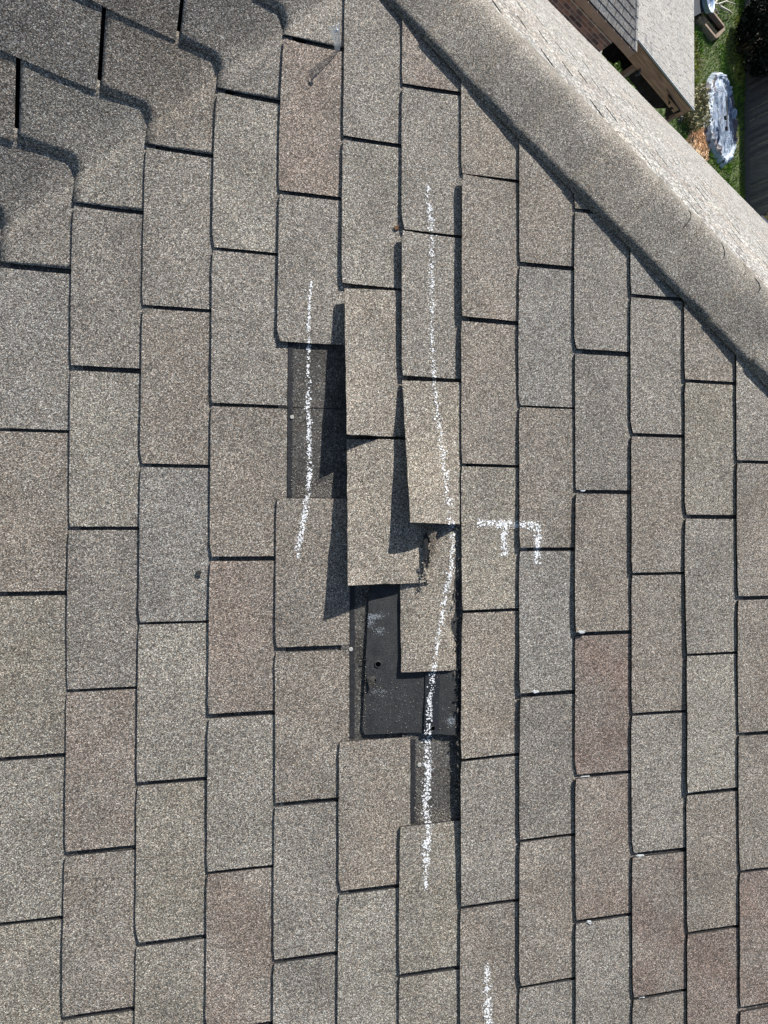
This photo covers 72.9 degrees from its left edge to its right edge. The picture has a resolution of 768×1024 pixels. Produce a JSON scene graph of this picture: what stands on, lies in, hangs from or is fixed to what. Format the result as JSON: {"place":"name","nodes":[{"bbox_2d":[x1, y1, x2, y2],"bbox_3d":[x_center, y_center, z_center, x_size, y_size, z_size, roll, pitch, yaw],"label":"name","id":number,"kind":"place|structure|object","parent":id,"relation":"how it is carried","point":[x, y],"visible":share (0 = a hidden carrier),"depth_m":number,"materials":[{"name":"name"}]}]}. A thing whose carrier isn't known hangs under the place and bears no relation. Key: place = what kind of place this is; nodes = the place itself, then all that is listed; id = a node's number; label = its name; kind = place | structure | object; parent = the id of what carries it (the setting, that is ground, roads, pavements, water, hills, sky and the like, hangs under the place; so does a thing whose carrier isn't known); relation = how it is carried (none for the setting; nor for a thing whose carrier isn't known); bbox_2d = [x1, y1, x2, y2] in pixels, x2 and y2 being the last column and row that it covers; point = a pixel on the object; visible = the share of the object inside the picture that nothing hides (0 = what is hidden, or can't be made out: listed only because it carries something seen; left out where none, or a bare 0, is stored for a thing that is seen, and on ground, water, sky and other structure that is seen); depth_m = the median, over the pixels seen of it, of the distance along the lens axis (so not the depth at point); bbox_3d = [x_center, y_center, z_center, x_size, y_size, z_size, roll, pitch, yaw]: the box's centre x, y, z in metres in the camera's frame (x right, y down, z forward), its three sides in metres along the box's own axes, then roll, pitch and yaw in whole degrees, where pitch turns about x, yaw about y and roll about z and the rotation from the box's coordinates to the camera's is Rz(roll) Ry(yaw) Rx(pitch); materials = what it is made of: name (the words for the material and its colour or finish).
{"place":"outdoors","nodes":[
{"label":"outdoors","id":0,"kind":"place"},
{"bbox_2d":[602,0,767,199],"bbox_3d":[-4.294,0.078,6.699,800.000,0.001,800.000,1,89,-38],"label":"ground","id":1,"kind":"structure","parent":0,"point":[728,31],"depth_m":20.72,"materials":[{"name":"green plant"}]},
{"bbox_2d":[0,0,767,1023],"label":"roof","id":2,"kind":"structure","parent":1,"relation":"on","point":[210,798],"depth_m":1.06,"materials":[{"name":"grey"}]},
{"bbox_2d":[294,281,312,556],"bbox_3d":[-0.153,-0.186,1.050,0.030,0.019,0.560,4,87,-37],"label":"chalk line","id":3,"kind":"object","parent":2,"relation":"on","point":[309,445],"visible":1,"depth_m":1.05,"materials":[{"name":"white"}]},
{"bbox_2d":[332,23,340,50],"bbox_3d":[-0.096,-0.945,1.036,0.041,0.045,0.018,1,89,-38],"label":"plastic scrap","id":4,"kind":"object","parent":2,"relation":"on","point":[336,30],"visible":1,"depth_m":1.02,"materials":[{"name":"white plastic"}]},
{"bbox_2d":[291,357,455,821],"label":"loose granules","id":5,"kind":"object","parent":2,"relation":"on","point":[362,612],"visible":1,"depth_m":1.06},
{"bbox_2d":[344,288,437,585],"bbox_3d":[0.012,-0.155,1.052,0.176,0.102,0.608,1,89,-38],"label":"loose shingle strip","id":6,"kind":"object","parent":2,"relation":"on","point":[387,543],"visible":0.94,"depth_m":1.05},
{"bbox_2d":[362,580,459,734],"bbox_3d":[0.057,0.295,1.070,0.178,0.105,0.333,1,89,-38],"label":"black shingle panel","id":7,"kind":"object","parent":2,"relation":"on","point":[383,662],"visible":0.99,"depth_m":1.06,"materials":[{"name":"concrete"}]},
{"bbox_2d":[368,612,455,727],"bbox_3d":[0.057,0.325,1.067,0.168,0.098,0.247,1,89,-38],"label":"dust smear","id":8,"kind":"object","parent":7,"relation":"on","point":[369,617],"visible":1,"depth_m":1.06},
{"bbox_2d":[400,380,465,807],"bbox_3d":[0.097,0.171,1.075,0.142,0.078,0.884,1,89,-38],"label":"loose shingle strip","id":9,"kind":"object","parent":2,"relation":"on","point":[421,609],"visible":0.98,"depth_m":1.07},
{"bbox_2d":[421,186,456,890],"bbox_3d":[0.117,0.046,1.079,0.068,0.049,1.458,1,89,-38],"label":"chalk line","id":10,"kind":"object","parent":2,"relation":"on","point":[429,704],"visible":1,"depth_m":1.07,"materials":[{"name":"white"}]},
{"bbox_2d":[482,963,492,1023],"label":"chalk line","id":11,"kind":"object","parent":2,"relation":"on","point":[486,990],"visible":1,"depth_m":1.08,"materials":[{"name":"white"}]},
{"bbox_2d":[477,519,543,563],"bbox_3d":[0.267,0.061,1.096,0.132,0.071,0.100,1,89,-38],"label":"chalk letter","id":12,"kind":"object","parent":2,"relation":"on","point":[505,525],"visible":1,"depth_m":1.10,"materials":[{"name":"white"}]},
{"bbox_2d":[548,0,694,122],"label":"house","id":13,"kind":"structure","parent":1,"relation":"on","point":[648,45],"depth_m":11.55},
{"bbox_2d":[614,61,636,89],"bbox_3d":[7.306,-13.338,15.409,1.888,0.756,1.829,1,89,-38],"label":"patio shrub","id":14,"kind":"object","parent":1,"relation":"on","point":[619,69],"visible":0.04,"depth_m":15.20,"materials":[{"name":"green plant"}]},
{"bbox_2d":[686,125,709,161],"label":"straw litter","id":15,"kind":"object","parent":1,"relation":"on","point":[703,147],"visible":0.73,"depth_m":19.01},
{"bbox_2d":[683,83,713,131],"bbox_3d":[10.905,-14.100,18.071,1.911,0.860,1.444,1,89,-38],"label":"dry shrub","id":16,"kind":"object","parent":1,"relation":"on","point":[697,115],"visible":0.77,"depth_m":17.98,"materials":[{"name":"green plant"}]},
{"bbox_2d":[694,0,703,16],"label":"dark cover","id":17,"kind":"object","parent":1,"relation":"on","point":[698,8],"visible":0.39,"depth_m":18.46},
{"bbox_2d":[702,0,714,13],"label":"plastic tub","id":18,"kind":"object","parent":17,"relation":"on","point":[708,6],"visible":1,"depth_m":18.75,"materials":[{"name":"plastic"}]},
{"bbox_2d":[694,12,724,40],"bbox_3d":[12.182,-18.252,19.441,2.412,0.195,0.923,-5,92,-37],"label":"raised bed","id":19,"kind":"object","parent":1,"relation":"on","point":[713,18],"visible":0.85,"depth_m":19.51,"materials":[{"name":"wood"}]},
{"bbox_2d":[703,72,737,168],"bbox_3d":[13.067,-15.176,19.914,2.943,0.451,3.639,1,89,-38],"label":"covered heap","id":20,"kind":"object","parent":1,"relation":"on","point":[720,131],"visible":1,"depth_m":19.81,"materials":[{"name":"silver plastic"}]},
{"bbox_2d":[714,0,734,13],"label":"dead branch","id":21,"kind":"object","parent":1,"relation":"on","point":[721,6],"visible":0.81,"depth_m":19.85,"materials":[{"name":"white wood"}]},
{"bbox_2d":[734,0,767,77],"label":"evergreen bush","id":22,"kind":"object","parent":1,"relation":"on","point":[753,19],"visible":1,"depth_m":20.56,"materials":[{"name":"green plant"}]},
{"bbox_2d":[744,0,767,215],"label":"fence","id":23,"kind":"object","parent":1,"relation":"on","point":[756,142],"visible":0.51,"depth_m":21.50,"materials":[{"name":"grey wood"}]}
]}

